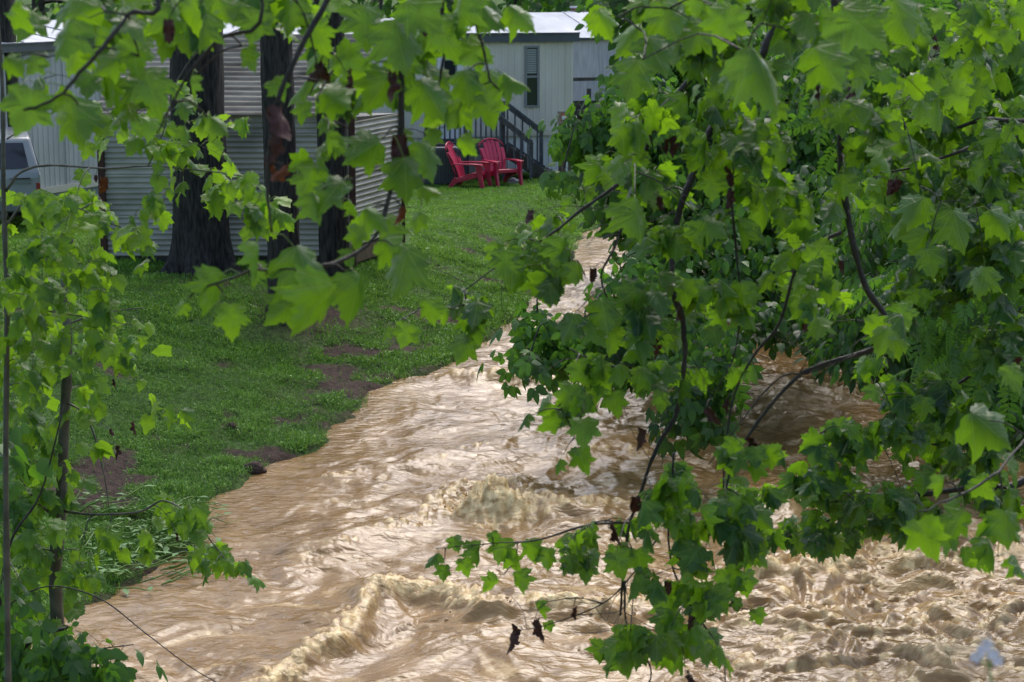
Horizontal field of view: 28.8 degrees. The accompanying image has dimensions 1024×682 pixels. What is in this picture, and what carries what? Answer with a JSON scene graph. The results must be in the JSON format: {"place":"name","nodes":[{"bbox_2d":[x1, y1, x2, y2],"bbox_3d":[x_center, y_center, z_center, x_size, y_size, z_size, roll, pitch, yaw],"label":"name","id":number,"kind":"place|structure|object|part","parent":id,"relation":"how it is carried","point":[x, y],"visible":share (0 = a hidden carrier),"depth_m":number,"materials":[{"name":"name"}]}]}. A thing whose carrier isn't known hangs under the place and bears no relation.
{"place":"outdoors","nodes":[
{"label":"outdoors","id":0,"kind":"place"},
{"bbox_2d":[0,0,1023,619],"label":"ground","id":1,"kind":"structure","parent":0,"point":[114,472],"depth_m":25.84,"materials":[{"name":"green plant"}]},
{"bbox_2d":[0,0,21,217],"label":"shade tree","id":2,"kind":"object","parent":1,"relation":"on","point":[7,34],"visible":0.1,"depth_m":37.59,"materials":[{"name":"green plant"}]},
{"bbox_2d":[0,127,43,224],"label":"parked car","id":3,"kind":"object","parent":1,"relation":"on","point":[20,154],"visible":0.4,"depth_m":36.02,"materials":[{"name":"silver metal"}]},
{"bbox_3d":[-9.443,-3.338,35.935,1.380,0.437,0.321,-3,11,-15],"label":"rear window","id":4,"kind":"part","parent":3,"relation":"part of","materials":[{"name":"black glass"}]},
{"bbox_2d":[21,0,66,19],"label":"woodland tree","id":5,"kind":"object","parent":1,"relation":"on","point":[41,7],"visible":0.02,"depth_m":74.75,"materials":[{"name":"green plant"}]},
{"bbox_2d":[0,19,118,219],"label":"mobile home","id":6,"kind":"object","parent":1,"relation":"on","point":[50,149],"visible":0.11,"depth_m":39.12,"materials":[{"name":"grey metal"}]},
{"bbox_2d":[0,406,215,681],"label":"box elder shrub","id":7,"kind":"object","parent":1,"relation":"on","point":[39,662],"visible":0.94,"depth_m":11.15,"materials":[{"name":"green plant"}]},
{"bbox_2d":[52,0,167,10],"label":"woodland tree","id":8,"kind":"object","parent":1,"relation":"on","point":[162,1],"visible":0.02,"depth_m":79.86,"materials":[{"name":"green plant"}]},
{"bbox_2d":[0,238,266,660],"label":"young sycamore","id":9,"kind":"object","parent":1,"relation":"on","point":[194,525],"visible":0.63,"depth_m":13.08,"materials":[{"name":"green plant"}]},
{"bbox_2d":[0,29,296,681],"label":"young sycamore","id":10,"kind":"object","parent":1,"relation":"on","point":[34,296],"visible":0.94,"depth_m":8.84,"materials":[{"name":"green plant"}]},
{"bbox_2d":[72,485,236,594],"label":"flattened weeds","id":11,"kind":"object","parent":1,"relation":"on","point":[163,537],"visible":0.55,"depth_m":19.23,"materials":[{"name":"green plant"}]},
{"bbox_2d":[157,0,242,275],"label":"shade tree","id":12,"kind":"object","parent":1,"relation":"on","point":[199,238],"visible":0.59,"depth_m":30.76,"materials":[{"name":"black plant"}]},
{"bbox_2d":[225,422,238,429],"bbox_3d":[-3.341,1.018,23.664,0.158,0.116,0.200,7,-1,-34],"label":"stone","id":13,"kind":"object","parent":1,"relation":"on","point":[232,424],"visible":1,"depth_m":23.60,"materials":[{"name":"grey stone"}]},
{"bbox_2d":[96,34,404,265],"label":"corrugated shed","id":14,"kind":"structure","parent":1,"relation":"on","point":[128,189],"depth_m":32.11,"materials":[{"name":"metal"}]},
{"bbox_2d":[240,461,266,473],"bbox_3d":[-2.901,1.429,22.243,0.320,0.185,0.253,1,-3,39],"label":"stone","id":15,"kind":"object","parent":1,"relation":"on","point":[257,467],"visible":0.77,"depth_m":22.14,"materials":[{"name":"grey stone"}]},
{"bbox_2d":[0,0,535,342],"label":"sycamore tree","id":16,"kind":"object","parent":1,"relation":"on","point":[411,39],"visible":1,"depth_m":4.85,"materials":[{"name":"green plant"}]},
{"bbox_2d":[260,22,315,325],"bbox_3d":[-3.670,-7.070,27.393,6.085,14.209,5.931,5,11,24],"label":"shade tree","id":17,"kind":"object","parent":1,"relation":"on","point":[276,56],"visible":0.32,"depth_m":28.16,"materials":[{"name":"black plant"}]},
{"bbox_2d":[314,0,351,288],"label":"shade tree","id":18,"kind":"object","parent":1,"relation":"on","point":[333,230],"visible":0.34,"depth_m":30.20,"materials":[{"name":"black plant"}]},
{"bbox_2d":[311,0,386,12],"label":"woodland tree","id":19,"kind":"object","parent":1,"relation":"on","point":[363,2],"visible":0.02,"depth_m":76.14,"materials":[{"name":"green plant"}]},
{"bbox_2d":[369,0,399,17],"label":"woodland tree","id":20,"kind":"object","parent":1,"relation":"on","point":[389,6],"visible":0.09,"depth_m":82.45,"materials":[{"name":"green plant"}]},
{"bbox_2d":[223,18,579,173],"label":"mobile home","id":21,"kind":"object","parent":1,"relation":"on","point":[539,64],"visible":0.2,"depth_m":46.41,"materials":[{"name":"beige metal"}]},
{"bbox_2d":[437,57,463,138],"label":"door","id":22,"kind":"structure","parent":21,"relation":"in","point":[449,65],"depth_m":45.88,"materials":[{"name":"white paint"}]},
{"bbox_2d":[525,46,538,106],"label":"window","id":23,"kind":"structure","parent":21,"relation":"in","point":[531,52],"depth_m":46.37,"materials":[{"name":"grey glass"}]},
{"bbox_2d":[420,141,458,184],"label":"heat pump","id":24,"kind":"object","parent":1,"relation":"on","point":[445,175],"visible":0.38,"depth_m":43.82,"materials":[{"name":"metal"}]},
{"bbox_2d":[445,141,492,189],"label":"garden chair","id":25,"kind":"object","parent":1,"relation":"on","point":[458,164],"visible":0.98,"depth_m":43.48,"materials":[{"name":"red plastic"}]},
{"bbox_2d":[425,101,552,180],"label":"wooden deck","id":26,"kind":"structure","parent":1,"relation":"on","point":[531,166],"depth_m":44.89,"materials":[{"name":"grey wood"}]},
{"bbox_2d":[478,138,523,186],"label":"garden chair","id":27,"kind":"object","parent":1,"relation":"on","point":[496,169],"visible":0.98,"depth_m":44.24,"materials":[{"name":"red plastic"}]},
{"bbox_2d":[507,177,518,183],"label":"stone","id":28,"kind":"object","parent":1,"relation":"on","point":[512,180],"visible":0.57,"depth_m":44.45,"materials":[{"name":"grey stone"}]},
{"bbox_2d":[497,0,593,11],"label":"woodland tree","id":29,"kind":"object","parent":1,"relation":"on","point":[549,6],"visible":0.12,"depth_m":76.08,"materials":[{"name":"green plant"}]},
{"bbox_2d":[557,111,576,175],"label":"meter post","id":30,"kind":"object","parent":1,"relation":"on","point":[561,117],"visible":0.3,"depth_m":45.78,"materials":[{"name":"grey wood"}]},
{"bbox_2d":[524,0,609,11],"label":"woodland tree","id":31,"kind":"object","parent":1,"relation":"on","point":[528,3],"visible":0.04,"depth_m":85.72,"materials":[{"name":"green plant"}]},
{"bbox_2d":[528,6,620,121],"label":"mobile home","id":32,"kind":"object","parent":1,"relation":"on","point":[591,57],"visible":0.09,"depth_m":52.94,"materials":[{"name":"grey metal"}]},
{"bbox_2d":[574,0,658,251],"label":"dense tree","id":33,"kind":"object","parent":1,"relation":"on","point":[591,214],"visible":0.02,"depth_m":34.92,"materials":[{"name":"green plant"}]},
{"bbox_2d":[524,33,735,277],"bbox_3d":[1.966,-1.359,26.947,2.871,5.643,5.264,4,11,20],"label":"box elder tree","id":34,"kind":"object","parent":1,"relation":"on","point":[589,134],"visible":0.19,"depth_m":25.41,"materials":[{"name":"green plant"}]},
{"bbox_2d":[382,0,1023,681],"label":"sycamore tree","id":35,"kind":"object","parent":1,"relation":"on","point":[848,40],"visible":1,"depth_m":6.90,"materials":[{"name":"green plant"}]},
{"bbox_2d":[652,21,890,366],"bbox_3d":[3.677,-1.365,25.877,3.651,5.528,7.316,1,10,6],"label":"elm tree","id":36,"kind":"object","parent":1,"relation":"on","point":[755,262],"visible":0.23,"depth_m":24.53,"materials":[{"name":"green plant"}]},
{"bbox_2d":[745,4,804,121],"bbox_3d":[4.442,-3.630,33.318,4.235,6.013,4.140,0,10,0],"label":"dense tree","id":37,"kind":"object","parent":1,"relation":"on","point":[751,18],"visible":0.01,"depth_m":32.90,"materials":[{"name":"green plant"}]},
{"bbox_2d":[752,1,868,274],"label":"dense tree","id":38,"kind":"object","parent":1,"relation":"on","point":[755,44],"depth_m":32.03,"materials":[{"name":"green plant"}]},
{"bbox_2d":[759,0,1023,579],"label":"sycamore tree","id":39,"kind":"object","parent":1,"relation":"on","point":[974,210],"visible":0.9,"depth_m":9.15,"materials":[{"name":"green plant"}]},
{"bbox_2d":[970,638,1003,681],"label":"wildflower","id":40,"kind":"object","parent":1,"relation":"on","point":[992,652],"visible":1,"depth_m":2.72,"materials":[{"name":"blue plant"}]},
{"bbox_2d":[1,227,1023,681],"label":"water","id":41,"kind":"structure","parent":0,"point":[343,533],"depth_m":18.56,"materials":[{"name":"brown liquid"}]},
{"bbox_2d":[476,250,763,460],"bbox_3d":[1.530,0.712,22.265,2.937,3.408,3.468,4,11,23],"label":"box elder tree","id":42,"kind":"object","parent":41,"relation":"in","point":[542,347],"visible":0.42,"depth_m":21.28,"materials":[{"name":"green plant"}]},
{"bbox_2d":[415,475,1017,669],"bbox_3d":[2.082,2.172,17.863,7.985,0.552,4.101,5,11,24],"label":"water spray","id":43,"kind":"object","parent":41,"relation":"on","point":[531,603],"visible":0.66,"depth_m":18.43,"materials":[{"name":"liquid"}]},
{"bbox_2d":[739,0,1023,431],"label":"locust tree","id":44,"kind":"object","parent":41,"relation":"in","point":[936,356],"visible":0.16,"depth_m":16.78,"materials":[{"name":"green plant"}]},
{"bbox_2d":[786,183,1023,456],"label":"dark bank tree","id":45,"kind":"object","parent":41,"relation":"in","point":[873,246],"visible":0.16,"depth_m":21.17,"materials":[{"name":"green plant"}]}
]}

